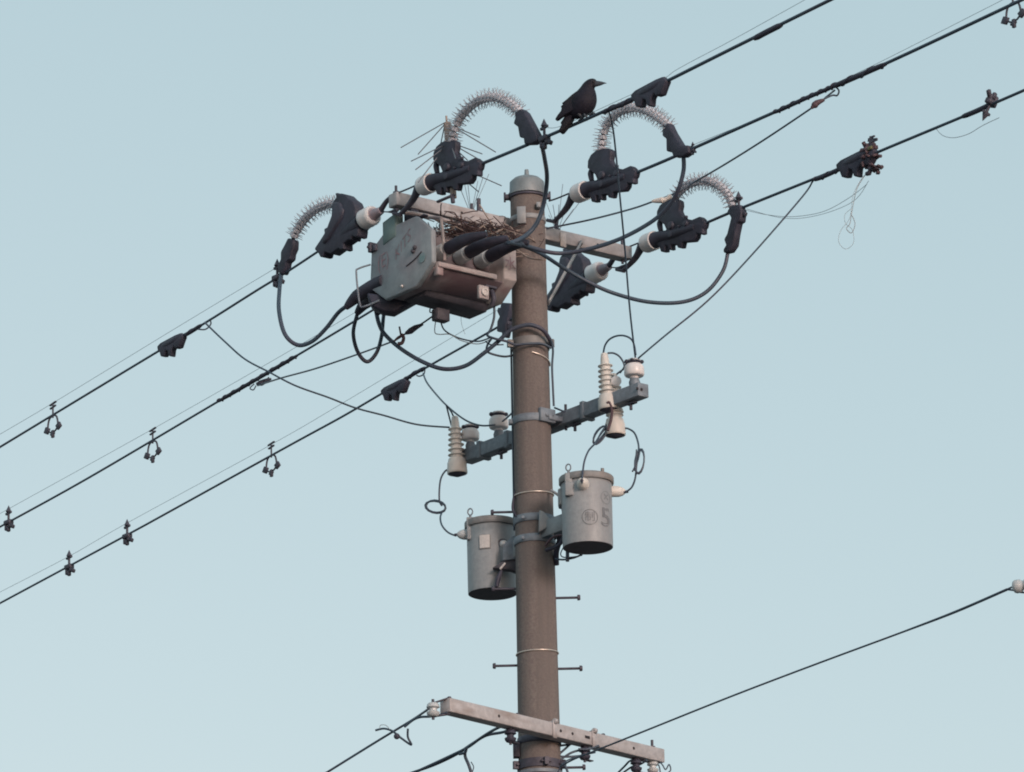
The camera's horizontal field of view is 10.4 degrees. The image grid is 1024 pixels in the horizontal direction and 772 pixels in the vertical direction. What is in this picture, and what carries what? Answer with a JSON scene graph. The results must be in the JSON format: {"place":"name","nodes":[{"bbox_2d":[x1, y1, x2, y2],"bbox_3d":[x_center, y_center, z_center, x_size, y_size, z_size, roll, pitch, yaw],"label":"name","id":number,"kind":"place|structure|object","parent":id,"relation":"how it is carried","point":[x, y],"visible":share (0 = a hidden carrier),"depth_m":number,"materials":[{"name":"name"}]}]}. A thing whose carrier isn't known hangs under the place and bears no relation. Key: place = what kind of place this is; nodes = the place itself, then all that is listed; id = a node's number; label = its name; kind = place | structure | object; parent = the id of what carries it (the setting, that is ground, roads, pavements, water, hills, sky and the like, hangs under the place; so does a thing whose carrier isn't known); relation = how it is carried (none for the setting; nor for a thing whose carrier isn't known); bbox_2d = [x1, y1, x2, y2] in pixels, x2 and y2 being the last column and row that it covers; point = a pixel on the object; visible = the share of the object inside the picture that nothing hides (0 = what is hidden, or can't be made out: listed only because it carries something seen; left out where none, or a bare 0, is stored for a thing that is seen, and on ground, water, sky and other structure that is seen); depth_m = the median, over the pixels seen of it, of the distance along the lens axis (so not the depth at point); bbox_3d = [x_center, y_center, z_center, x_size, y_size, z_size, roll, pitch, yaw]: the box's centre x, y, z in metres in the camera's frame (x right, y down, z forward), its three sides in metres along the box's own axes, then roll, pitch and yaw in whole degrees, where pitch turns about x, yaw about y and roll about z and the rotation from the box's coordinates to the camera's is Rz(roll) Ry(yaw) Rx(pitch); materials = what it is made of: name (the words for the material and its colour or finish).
{"place":"outdoors","nodes":[
{"label":"outdoors","id":0,"kind":"place"},
{"bbox_2d":[0,309,372,527],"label":"power cable","id":1,"kind":"object","parent":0,"point":[184,421],"visible":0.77,"depth_m":36.00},
{"bbox_2d":[3,505,14,531],"bbox_3d":[-3.320,0.873,37.241,0.040,0.180,0.103,12,-22,-36],"label":"bird line holder","id":2,"kind":"object","parent":1,"relation":"attached to","point":[8,524],"visible":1,"depth_m":37.23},
{"bbox_2d":[144,427,161,462],"bbox_3d":[-2.296,0.380,36.002,0.016,0.231,0.192,12,-22,-36],"label":"bird line holder","id":3,"kind":"object","parent":1,"relation":"attached to","point":[158,451],"visible":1,"depth_m":36.01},
{"bbox_2d":[0,313,353,513],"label":"bird line","id":4,"kind":"object","parent":3,"relation":"attached to","point":[173,417],"visible":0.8,"depth_m":35.84,"materials":[{"name":"metal"}]},
{"bbox_2d":[216,355,297,402],"bbox_3d":[-1.590,-0.045,35.171,0.034,0.100,0.861,12,-22,-36],"label":"spiral grip","id":5,"kind":"object","parent":1,"relation":"attached to","point":[256,379],"visible":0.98,"depth_m":35.16,"materials":[{"name":"black rubber"}]},
{"bbox_2d":[257,316,431,385],"bbox_3d":[-1.096,-0.161,33.871,0.176,0.500,2.721,7,-19,-24],"label":"drop wire","id":6,"kind":"object","parent":1,"relation":"attached to","point":[429,318],"visible":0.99,"depth_m":33.77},
{"bbox_2d":[394,326,404,345],"bbox_3d":[-0.654,-0.291,32.708,0.068,0.114,0.022,-1,-18,0],"label":"wire clip","id":7,"kind":"object","parent":6,"relation":"attached to","point":[402,340],"visible":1,"depth_m":32.70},
{"bbox_2d":[405,323,422,334],"bbox_3d":[-0.568,-0.330,32.712,0.111,0.062,0.042,-1,-18,0],"label":"wire grip","id":8,"kind":"object","parent":6,"relation":"attached to","point":[412,329],"visible":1,"depth_m":32.70,"materials":[{"name":"rubber"}]},
{"bbox_2d":[0,0,1023,771],"label":"sky","id":9,"kind":"structure","parent":0,"point":[832,443],"materials":[{"name":"blue"}]},
{"label":"ground","id":10,"kind":"structure","parent":0,"visible":0},
{"bbox_2d":[491,169,585,771],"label":"utility pole","id":11,"kind":"object","parent":10,"relation":"on","point":[537,654],"visible":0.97,"depth_m":32.22,"materials":[{"name":"concrete"}]},
{"bbox_2d":[374,313,553,370],"bbox_3d":[-0.303,-0.292,32.624,1.088,0.465,0.181,-6,-18,16],"label":"jumper cable","id":12,"kind":"object","parent":11,"relation":"attached to","point":[472,361],"visible":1,"depth_m":32.48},
{"bbox_2d":[485,339,512,357],"bbox_3d":[-0.071,-0.213,32.536,0.182,0.096,0.059,11,-21,-35],"label":"jumper cable","id":13,"kind":"object","parent":11,"relation":"attached to","point":[497,355],"visible":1,"depth_m":32.52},
{"bbox_2d":[454,508,553,599],"bbox_3d":[-0.001,0.926,32.383,0.333,0.518,0.657,16,-24,-43],"label":"transformer","id":14,"kind":"object","parent":11,"relation":"attached to","point":[491,560],"visible":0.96,"depth_m":32.38,"materials":[{"name":"grey paint"}]},
{"bbox_2d":[389,185,631,305],"bbox_3d":[0.079,-0.769,32.763,1.738,0.653,0.325,12,-22,-36],"label":"cross arm","id":15,"kind":"object","parent":11,"relation":"attached to","point":[557,237],"visible":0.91,"depth_m":32.79},
{"bbox_2d":[315,191,398,258],"bbox_3d":[-0.891,-0.990,32.686,0.122,0.364,0.771,12,-22,-36],"label":"strain insulator","id":16,"kind":"object","parent":15,"relation":"attached to","point":[352,221],"visible":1,"depth_m":32.71,"materials":[{"name":"plastic"}]},
{"bbox_2d":[0,251,317,447],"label":"power cable","id":17,"kind":"object","parent":16,"relation":"attached to","point":[157,351],"visible":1,"depth_m":34.33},
{"bbox_2d":[44,401,61,437],"bbox_3d":[-2.852,0.211,34.986,0.016,0.231,0.192,12,-22,-36],"label":"bird line holder","id":18,"kind":"object","parent":17,"relation":"attached to","point":[58,425],"visible":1,"depth_m":34.99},
{"bbox_2d":[1,270,271,433],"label":"bird line","id":19,"kind":"object","parent":18,"relation":"attached to","point":[143,347],"visible":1,"depth_m":34.27,"materials":[{"name":"metal"}]},
{"bbox_2d":[157,333,186,356],"bbox_3d":[-2.054,-0.234,34.037,0.056,0.124,0.271,12,-22,-36],"label":"connector cover","id":20,"kind":"object","parent":17,"relation":"attached to","point":[169,346],"visible":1,"depth_m":34.01,"materials":[{"name":"plastic"}]},
{"bbox_2d":[182,324,201,337],"bbox_3d":[-1.951,-0.320,33.922,0.034,0.043,0.289,12,-22,-36],"label":"spiral grip","id":21,"kind":"object","parent":17,"relation":"attached to","point":[191,331],"visible":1,"depth_m":33.88,"materials":[{"name":"black rubber"}]},
{"bbox_2d":[272,259,284,287],"bbox_3d":[-1.377,-0.670,33.249,0.040,0.180,0.103,12,-22,-36],"label":"bird line holder","id":22,"kind":"object","parent":17,"relation":"attached to","point":[275,278],"visible":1,"depth_m":33.25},
{"bbox_2d":[278,195,334,274],"bbox_3d":[-1.180,-0.901,33.050,0.123,0.375,0.616,12,-22,-36],"label":"arch guard","id":23,"kind":"object","parent":17,"relation":"attached to","point":[290,249],"visible":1,"depth_m":33.15,"materials":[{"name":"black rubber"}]},
{"bbox_2d":[204,322,449,427],"bbox_3d":[-1.147,-0.116,33.326,1.514,0.813,0.339,-5,-18,13],"label":"drop wire","id":24,"kind":"object","parent":17,"relation":"attached to","point":[233,349],"visible":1,"depth_m":33.16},
{"bbox_2d":[344,208,528,323],"bbox_3d":[-0.431,-0.682,32.497,0.692,0.654,1.135,12,-22,-36],"label":"switch box","id":25,"kind":"object","parent":15,"relation":"hanging from","point":[415,260],"visible":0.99,"depth_m":32.34,"materials":[{"name":"grey paint"}]},
{"bbox_2d":[277,273,344,346],"bbox_3d":[-1.198,-0.499,32.898,0.128,0.554,0.623,14,-23,-39],"label":"jumper cable","id":26,"kind":"object","parent":25,"relation":"attached to","point":[318,335],"visible":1,"depth_m":32.87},
{"bbox_2d":[351,314,384,363],"bbox_3d":[-0.863,-0.299,32.858,0.128,0.314,0.264,-15,-22,37],"label":"jumper cable","id":27,"kind":"object","parent":25,"relation":"attached to","point":[363,359],"visible":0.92,"depth_m":32.86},
{"bbox_2d":[417,203,545,260],"bbox_3d":[-0.182,-0.853,32.540,0.849,0.399,0.587,6,-19,-21],"label":"bird nest","id":28,"kind":"object","parent":25,"relation":"on","point":[469,228],"visible":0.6,"depth_m":32.45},
{"bbox_2d":[486,306,551,348],"bbox_3d":[0.038,-0.349,32.483,0.379,0.278,0.066,-1,-18,0],"label":"jumper cable","id":29,"kind":"object","parent":25,"relation":"attached to","point":[509,342],"visible":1,"depth_m":32.44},
{"bbox_2d":[519,157,685,254],"bbox_3d":[0.532,-1.018,32.242,1.021,0.438,0.271,-6,-18,14],"label":"jumper cable","id":30,"kind":"object","parent":25,"relation":"attached to","point":[643,226],"visible":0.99,"depth_m":32.25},
{"bbox_2d":[507,240,729,304],"bbox_3d":[0.563,-0.660,32.450,1.415,0.317,0.297,7,-19,-23],"label":"jumper cable","id":31,"kind":"object","parent":25,"relation":"attached to","point":[624,296],"visible":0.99,"depth_m":32.55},
{"bbox_2d":[392,140,484,216],"bbox_3d":[-0.427,-1.214,32.124,0.116,0.327,0.853,12,-22,-36],"label":"strain insulator","id":32,"kind":"object","parent":15,"relation":"attached to","point":[458,173],"visible":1,"depth_m":32.02,"materials":[{"name":"plastic"}]},
{"bbox_2d":[401,116,501,203],"bbox_3d":[-0.321,-1.295,32.047,0.383,0.550,0.824,-10,-19,26],"label":"spike umbrella","id":33,"kind":"object","parent":32,"relation":"attached to","point":[452,196],"visible":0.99,"depth_m":32.05,"materials":[{"name":"metal"}]},
{"bbox_2d":[481,0,832,164],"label":"power cable","id":34,"kind":"object","parent":32,"relation":"attached to","point":[674,76],"visible":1,"depth_m":30.36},
{"bbox_2d":[443,87,541,144],"bbox_3d":[-0.111,-1.478,31.771,0.122,0.475,0.855,12,-22,-36],"label":"arch guard","id":35,"kind":"object","parent":34,"relation":"attached to","point":[528,129],"visible":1,"depth_m":31.71,"materials":[{"name":"white rubber"}]},
{"bbox_2d":[504,148,548,245],"bbox_3d":[0.079,-1.095,31.804,0.268,0.393,0.984,-1,-18,0],"label":"jumper cable","id":36,"kind":"object","parent":34,"relation":"attached to","point":[540,214],"visible":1,"depth_m":32.19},
{"bbox_2d":[538,119,552,149],"bbox_3d":[0.190,-1.407,31.348,0.040,0.180,0.103,12,-22,-36],"label":"bird line holder","id":37,"kind":"object","parent":34,"relation":"attached to","point":[544,140],"visible":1,"depth_m":31.34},
{"bbox_2d":[555,78,606,133],"bbox_3d":[0.391,-1.553,31.120,0.295,0.289,0.126,-9,-19,23],"label":"crow","id":38,"kind":"object","parent":34,"relation":"on","point":[580,103],"visible":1,"depth_m":31.09,"materials":[{"name":"black"}]},
{"bbox_2d":[601,98,633,114],"bbox_3d":[0.580,-1.534,30.858,0.037,0.039,0.279,12,-22,-36],"label":"spiral grip","id":39,"kind":"object","parent":34,"relation":"attached to","point":[622,104],"visible":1,"depth_m":30.85,"materials":[{"name":"black rubber"}]},
{"bbox_2d":[605,109,635,357],"bbox_3d":[0.607,-0.875,31.467,0.016,1.052,1.451,-3,-18,6],"label":"drop wire","id":40,"kind":"object","parent":34,"relation":"attached to","point":[623,234],"visible":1,"depth_m":31.64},
{"bbox_2d":[631,77,670,107],"bbox_3d":[0.757,-1.583,30.633,0.063,0.139,0.303,12,-22,-36],"label":"connector cover","id":41,"kind":"object","parent":34,"relation":"attached to","point":[648,94],"visible":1,"depth_m":30.61,"materials":[{"name":"plastic"}]},
{"bbox_2d":[753,23,782,40],"bbox_3d":[1.359,-1.882,29.907,0.033,0.039,0.226,12,-22,-36],"label":"cable sleeve","id":42,"kind":"object","parent":34,"relation":"attached to","point":[768,31],"visible":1,"depth_m":29.89,"materials":[{"name":"plastic"}]},
{"bbox_2d":[461,174,488,208],"bbox_3d":[-0.218,-1.110,32.798,0.177,0.277,0.265,-1,-18,0],"label":"spike fan","id":43,"kind":"object","parent":15,"relation":"attached to","point":[474,196],"visible":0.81,"depth_m":32.81},
{"bbox_2d":[547,249,624,312],"bbox_3d":[0.443,-0.690,33.719,0.122,0.364,0.771,12,-22,-36],"label":"strain insulator","id":44,"kind":"object","parent":15,"relation":"attached to","point":[571,291],"visible":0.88,"depth_m":33.74,"materials":[{"name":"plastic"}]},
{"bbox_2d":[0,318,511,603],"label":"power cable","id":45,"kind":"object","parent":44,"relation":"attached to","point":[251,466],"visible":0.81,"depth_m":36.37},
{"bbox_2d":[64,550,75,575],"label":"bird line holder","id":46,"kind":"object","parent":45,"relation":"attached to","point":[68,568],"visible":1,"depth_m":37.76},
{"bbox_2d":[122,520,133,545],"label":"bird line holder","id":47,"kind":"object","parent":45,"relation":"attached to","point":[127,538],"visible":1,"depth_m":37.26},
{"bbox_2d":[262,441,280,476],"bbox_3d":[-1.541,0.470,36.061,0.016,0.231,0.192,12,-22,-36],"label":"bird line holder","id":48,"kind":"object","parent":45,"relation":"attached to","point":[277,464],"visible":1,"depth_m":36.07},
{"bbox_2d":[1,310,496,591],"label":"bird line","id":49,"kind":"object","parent":48,"relation":"attached to","point":[254,453],"visible":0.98,"depth_m":36.23,"materials":[{"name":"metal"}]},
{"bbox_2d":[381,378,410,400],"bbox_3d":[-0.724,0.034,35.085,0.056,0.124,0.271,12,-22,-36],"label":"connector cover","id":50,"kind":"object","parent":45,"relation":"attached to","point":[393,391],"visible":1,"depth_m":35.06,"materials":[{"name":"plastic"}]},
{"bbox_2d":[404,366,424,379],"bbox_3d":[-0.602,-0.077,34.951,0.033,0.043,0.214,12,-22,-36],"label":"spiral grip","id":51,"kind":"object","parent":45,"relation":"attached to","point":[414,373],"visible":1,"depth_m":34.94,"materials":[{"name":"black rubber"}]},
{"bbox_2d":[422,373,495,426],"bbox_3d":[-0.403,0.071,33.794,0.171,0.946,1.988,3,-18,-12],"label":"drop wire","id":52,"kind":"object","parent":45,"relation":"attached to","point":[441,400],"visible":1,"depth_m":33.15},
{"bbox_2d":[497,303,511,337],"bbox_3d":[-0.035,-0.401,34.280,0.050,0.224,0.139,12,-22,-36],"label":"cable clamp","id":53,"kind":"object","parent":45,"relation":"attached to","point":[504,310],"visible":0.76,"depth_m":34.26,"materials":[{"name":"plastic"}]},
{"bbox_2d":[546,148,639,223],"bbox_3d":[0.463,-1.192,32.731,0.116,0.327,0.853,12,-22,-36],"label":"strain insulator","id":54,"kind":"object","parent":15,"relation":"attached to","point":[602,167],"visible":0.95,"depth_m":32.63,"materials":[{"name":"plastic"}]},
{"bbox_2d":[637,0,1023,173],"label":"power cable","id":55,"kind":"object","parent":54,"relation":"attached to","point":[886,63],"visible":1,"depth_m":30.69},
{"bbox_2d":[591,100,691,157],"bbox_3d":[0.751,-1.452,32.418,0.123,0.514,0.871,12,-22,-36],"label":"arch guard","id":56,"kind":"object","parent":55,"relation":"attached to","point":[676,146],"visible":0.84,"depth_m":32.34,"materials":[{"name":"white rubber"}]},
{"bbox_2d":[772,86,832,113],"bbox_3d":[1.620,-1.591,31.285,0.034,0.036,0.506,12,-22,-36],"label":"spiral grip","id":57,"kind":"object","parent":55,"relation":"attached to","point":[803,99],"visible":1,"depth_m":31.28,"materials":[{"name":"black rubber"}]},
{"bbox_2d":[546,89,834,228],"bbox_3d":[1.226,-1.292,32.229,0.616,0.243,2.542,12,-22,-37],"label":"drop wire","id":58,"kind":"object","parent":57,"relation":"attached to","point":[753,146],"visible":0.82,"depth_m":32.83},
{"bbox_2d":[652,194,671,202],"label":"wire grip","id":59,"kind":"object","parent":58,"relation":"attached to","point":[663,199],"visible":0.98,"depth_m":32.84,"materials":[{"name":"beige plastic"}]},
{"bbox_2d":[810,98,824,108],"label":"wire grip","id":60,"kind":"object","parent":58,"relation":"attached to","point":[816,103],"visible":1,"depth_m":31.07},
{"bbox_2d":[830,62,886,88],"bbox_3d":[1.907,-1.706,30.932,0.042,0.042,0.453,12,-22,-36],"label":"spiral grip","id":61,"kind":"object","parent":55,"relation":"attached to","point":[861,75],"visible":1,"depth_m":30.92,"materials":[{"name":"black rubber"}]},
{"bbox_2d":[1001,0,1023,27],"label":"bird line holder","id":62,"kind":"object","parent":55,"relation":"attached to","point":[1006,21],"visible":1,"depth_m":29.96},
{"bbox_2d":[694,0,1001,144],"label":"bird line","id":63,"kind":"object","parent":62,"relation":"attached to","point":[889,57],"visible":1,"depth_m":30.65,"materials":[{"name":"metal"}]},
{"bbox_2d":[615,199,709,272],"bbox_3d":[0.877,-0.913,33.198,0.116,0.327,0.853,12,-22,-36],"label":"strain insulator","id":64,"kind":"object","parent":15,"relation":"attached to","point":[682,230],"visible":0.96,"depth_m":33.08,"materials":[{"name":"plastic"}]},
{"bbox_2d":[706,89,1023,223],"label":"power cable","id":65,"kind":"object","parent":64,"relation":"attached to","point":[877,152],"visible":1,"depth_m":31.63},
{"bbox_2d":[667,171,746,253],"bbox_3d":[1.148,-1.005,32.859,0.123,0.586,0.636,12,-22,-36],"label":"arch guard","id":66,"kind":"object","parent":65,"relation":"attached to","point":[737,222],"visible":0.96,"depth_m":32.69,"materials":[{"name":"white rubber"}]},
{"bbox_2d":[638,181,813,358],"bbox_3d":[1.235,-0.672,32.070,1.075,1.016,0.042,-3,-18,7],"label":"drop wire","id":67,"kind":"object","parent":65,"relation":"attached to","point":[724,284],"visible":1,"depth_m":32.04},
{"bbox_2d":[734,191,747,216],"bbox_3d":[1.324,-1.049,32.633,0.040,0.180,0.103,12,-22,-36],"label":"bird line holder","id":68,"kind":"object","parent":65,"relation":"attached to","point":[738,197],"visible":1,"depth_m":32.64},
{"bbox_2d":[813,168,839,180],"bbox_3d":[1.807,-1.209,32.028,0.036,0.041,0.270,12,-22,-36],"label":"spiral grip","id":69,"kind":"object","parent":65,"relation":"attached to","point":[826,174],"visible":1,"depth_m":32.03,"materials":[{"name":"black rubber"}]},
{"bbox_2d":[836,149,878,177],"bbox_3d":[1.955,-1.249,31.840,0.067,0.149,0.325,12,-22,-36],"label":"connector cover","id":70,"kind":"object","parent":65,"relation":"attached to","point":[849,166],"visible":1,"depth_m":31.82,"materials":[{"name":"plastic"}]},
{"bbox_2d":[859,135,883,175],"bbox_3d":[2.029,-1.300,31.758,0.103,0.231,0.152,11,-21,-33],"label":"rusty fitting","id":71,"kind":"object","parent":65,"relation":"attached to","point":[871,167],"visible":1,"depth_m":31.74,"materials":[{"name":"metal"}]},
{"bbox_2d":[961,104,988,117],"bbox_3d":[2.567,-1.520,31.092,0.030,0.033,0.239,12,-22,-36],"label":"cable sleeve","id":72,"kind":"object","parent":65,"relation":"attached to","point":[974,111],"visible":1,"depth_m":31.09,"materials":[{"name":"plastic"}]},
{"bbox_2d":[982,89,998,120],"bbox_3d":[2.630,-1.540,31.005,0.074,0.172,0.099,-16,-23,38],"label":"bird line holder","id":73,"kind":"object","parent":65,"relation":"attached to","point":[991,98],"visible":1,"depth_m":30.99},
{"bbox_2d":[440,696,664,763],"bbox_3d":[0.157,1.985,31.801,0.355,0.205,1.774,-17,-23,41],"label":"cross arm","id":74,"kind":"object","parent":11,"relation":"attached to","point":[534,729],"visible":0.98,"depth_m":31.69},
{"bbox_2d":[426,697,449,719],"bbox_3d":[-0.408,1.778,31.089,0.130,0.129,0.074,-1,-18,0],"label":"spool insulator","id":75,"kind":"object","parent":74,"relation":"attached to","point":[432,707],"visible":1,"depth_m":31.07,"materials":[{"name":"grey ceramic"}]},
{"bbox_2d":[326,708,428,771],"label":"service wire","id":76,"kind":"object","parent":75,"relation":"attached to","point":[371,744],"visible":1,"depth_m":31.63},
{"bbox_2d":[404,711,447,727],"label":"service wire","id":77,"kind":"object","parent":75,"relation":"attached to","point":[412,720],"visible":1,"depth_m":31.19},
{"bbox_2d":[375,728,411,745],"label":"service wire","id":78,"kind":"object","parent":77,"relation":"hanging from","point":[401,738],"visible":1,"depth_m":31.25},
{"bbox_2d":[504,728,519,744],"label":"spool insulator","id":79,"kind":"object","parent":74,"relation":"attached to","point":[510,738],"visible":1,"depth_m":31.43,"materials":[{"name":"brown ceramic"}]},
{"bbox_2d":[413,727,499,771],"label":"service wire","id":80,"kind":"object","parent":79,"relation":"attached to","point":[461,750],"visible":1,"depth_m":31.86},
{"bbox_2d":[412,730,505,771],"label":"service wire","id":81,"kind":"object","parent":79,"relation":"attached to","point":[496,733],"visible":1,"depth_m":31.69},
{"bbox_2d":[579,745,593,761],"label":"spool insulator","id":82,"kind":"object","parent":74,"relation":"attached to","point":[585,758],"visible":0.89,"depth_m":31.86,"materials":[{"name":"brown ceramic"}]},
{"bbox_2d":[630,758,644,771],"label":"spool insulator","id":83,"kind":"object","parent":74,"relation":"attached to","point":[636,763],"visible":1,"depth_m":32.16,"materials":[{"name":"brown ceramic"}]},
{"bbox_2d":[647,761,658,771],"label":"spool insulator","id":84,"kind":"object","parent":74,"relation":"attached to","point":[652,765],"visible":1,"depth_m":32.26,"materials":[{"name":"grey ceramic"}]},
{"bbox_2d":[550,339,554,405],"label":"jumper cable","id":85,"kind":"object","parent":11,"relation":"attached to","point":[552,377],"visible":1,"depth_m":32.47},
{"bbox_2d":[545,537,562,551],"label":"jumper cable","id":86,"kind":"object","parent":11,"relation":"attached to","point":[559,544],"visible":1,"depth_m":32.00,"materials":[{"name":"black rubber"}]},
{"bbox_2d":[462,382,648,463],"bbox_3d":[0.151,0.200,32.461,0.324,0.180,1.616,13,-22,-37],"label":"cross arm","id":87,"kind":"object","parent":11,"relation":"attached to","point":[573,417],"visible":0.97,"depth_m":32.36},
{"bbox_2d":[447,416,467,476],"bbox_3d":[-0.324,0.356,33.096,0.121,0.373,0.121,-1,-18,0],"label":"fuse cutout","id":88,"kind":"object","parent":87,"relation":"attached to","point":[457,465],"visible":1,"depth_m":33.05,"materials":[{"name":"white ceramic"}]},
{"bbox_2d":[438,469,446,505],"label":"lead wire","id":89,"kind":"object","parent":88,"relation":"attached to","point":[439,486],"visible":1,"depth_m":33.02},
{"bbox_2d":[424,499,446,513],"bbox_3d":[-0.449,0.706,32.986,0.131,0.092,0.024,-1,-18,0],"label":"wire coil","id":90,"kind":"object","parent":89,"relation":"hanging from","point":[431,511],"visible":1,"depth_m":32.98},
{"bbox_2d":[461,423,478,447],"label":"pin insulator","id":91,"kind":"object","parent":87,"relation":"on","point":[470,435],"visible":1,"depth_m":33.10,"materials":[{"name":"white ceramic"}]},
{"bbox_2d":[489,410,508,436],"bbox_3d":[-0.077,0.238,32.937,0.115,0.183,0.115,-1,-18,0],"label":"pin insulator","id":92,"kind":"object","parent":87,"relation":"on","point":[497,417],"visible":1,"depth_m":32.91,"materials":[{"name":"white ceramic"}]},
{"bbox_2d":[598,352,618,430],"bbox_3d":[0.550,0.041,32.135,0.121,0.484,0.124,-1,-18,0],"label":"fuse cutout","id":93,"kind":"object","parent":87,"relation":"attached to","point":[605,403],"visible":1,"depth_m":32.11,"materials":[{"name":"white ceramic"}]},
{"bbox_2d":[602,335,636,354],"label":"lead wire","id":94,"kind":"object","parent":93,"relation":"attached to","point":[610,338],"visible":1,"depth_m":32.16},
{"bbox_2d":[605,373,625,438],"bbox_3d":[0.585,0.113,32.137,0.121,0.388,0.129,-1,-18,0],"label":"fuse cutout","id":95,"kind":"object","parent":87,"relation":"attached to","point":[617,430],"visible":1,"depth_m":32.08,"materials":[{"name":"white ceramic"}]},
{"bbox_2d":[624,358,643,384],"bbox_3d":[0.695,-0.066,32.026,0.115,0.183,0.115,-1,-18,0],"label":"pin insulator","id":96,"kind":"object","parent":87,"relation":"on","point":[633,370],"visible":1,"depth_m":32.00,"materials":[{"name":"white ceramic"}]},
{"bbox_2d":[553,536,561,565],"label":"jumper cable","id":97,"kind":"object","parent":11,"relation":"attached to","point":[556,554],"visible":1,"depth_m":32.12,"materials":[{"name":"black rubber"}]},
{"bbox_2d":[514,463,628,554],"bbox_3d":[0.274,0.736,32.047,0.750,0.489,0.364,-18,-24,42],"label":"transformer","id":98,"kind":"object","parent":11,"relation":"attached to","point":[582,523],"visible":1,"depth_m":31.79,"materials":[{"name":"grey paint"}]},
{"bbox_2d":[581,424,606,482],"bbox_3d":[0.455,0.385,31.912,0.039,0.418,0.292,-12,-21,31],"label":"lead wire","id":99,"kind":"object","parent":98,"relation":"attached to","point":[596,441],"visible":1,"depth_m":31.91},
{"bbox_2d":[592,425,606,444],"bbox_3d":[0.505,0.280,32.062,0.098,0.120,0.023,-1,-18,0],"label":"wire coil","id":100,"kind":"object","parent":99,"relation":"attached to","point":[601,438],"visible":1,"depth_m":32.05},
{"bbox_2d":[624,427,639,492],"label":"lead wire","id":101,"kind":"object","parent":98,"relation":"attached to","point":[631,487],"visible":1,"depth_m":31.95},
{"bbox_2d":[632,448,644,474],"bbox_3d":[0.716,0.427,31.943,0.078,0.156,0.022,-1,-18,0],"label":"wire coil","id":102,"kind":"object","parent":101,"relation":"attached to","point":[637,460],"visible":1,"depth_m":31.94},
{"bbox_2d":[559,589,1006,767],"bbox_3d":[1.415,1.592,30.193,0.053,0.176,3.739,12,-22,-36],"label":"stay wire","id":103,"kind":"object","parent":11,"relation":"attached to","point":[772,680],"visible":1,"depth_m":30.49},
{"bbox_2d":[904,586,1023,631],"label":"wire grip","id":104,"kind":"object","parent":103,"relation":"attached to","point":[968,606],"visible":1,"depth_m":29.06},
{"bbox_2d":[1012,579,1023,593],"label":"stay insulator","id":105,"kind":"object","parent":104,"relation":"attached to","point":[1017,586],"visible":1,"depth_m":28.70,"materials":[{"name":"grey ceramic"}]},
{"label":"bird line holder","id":106,"kind":"object","parent":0,"visible":0},
{"bbox_2d":[555,0,803,127],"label":"bird line","id":107,"kind":"object","parent":106,"relation":"attached to","point":[702,55],"visible":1,"depth_m":30.25,"materials":[{"name":"metal"}]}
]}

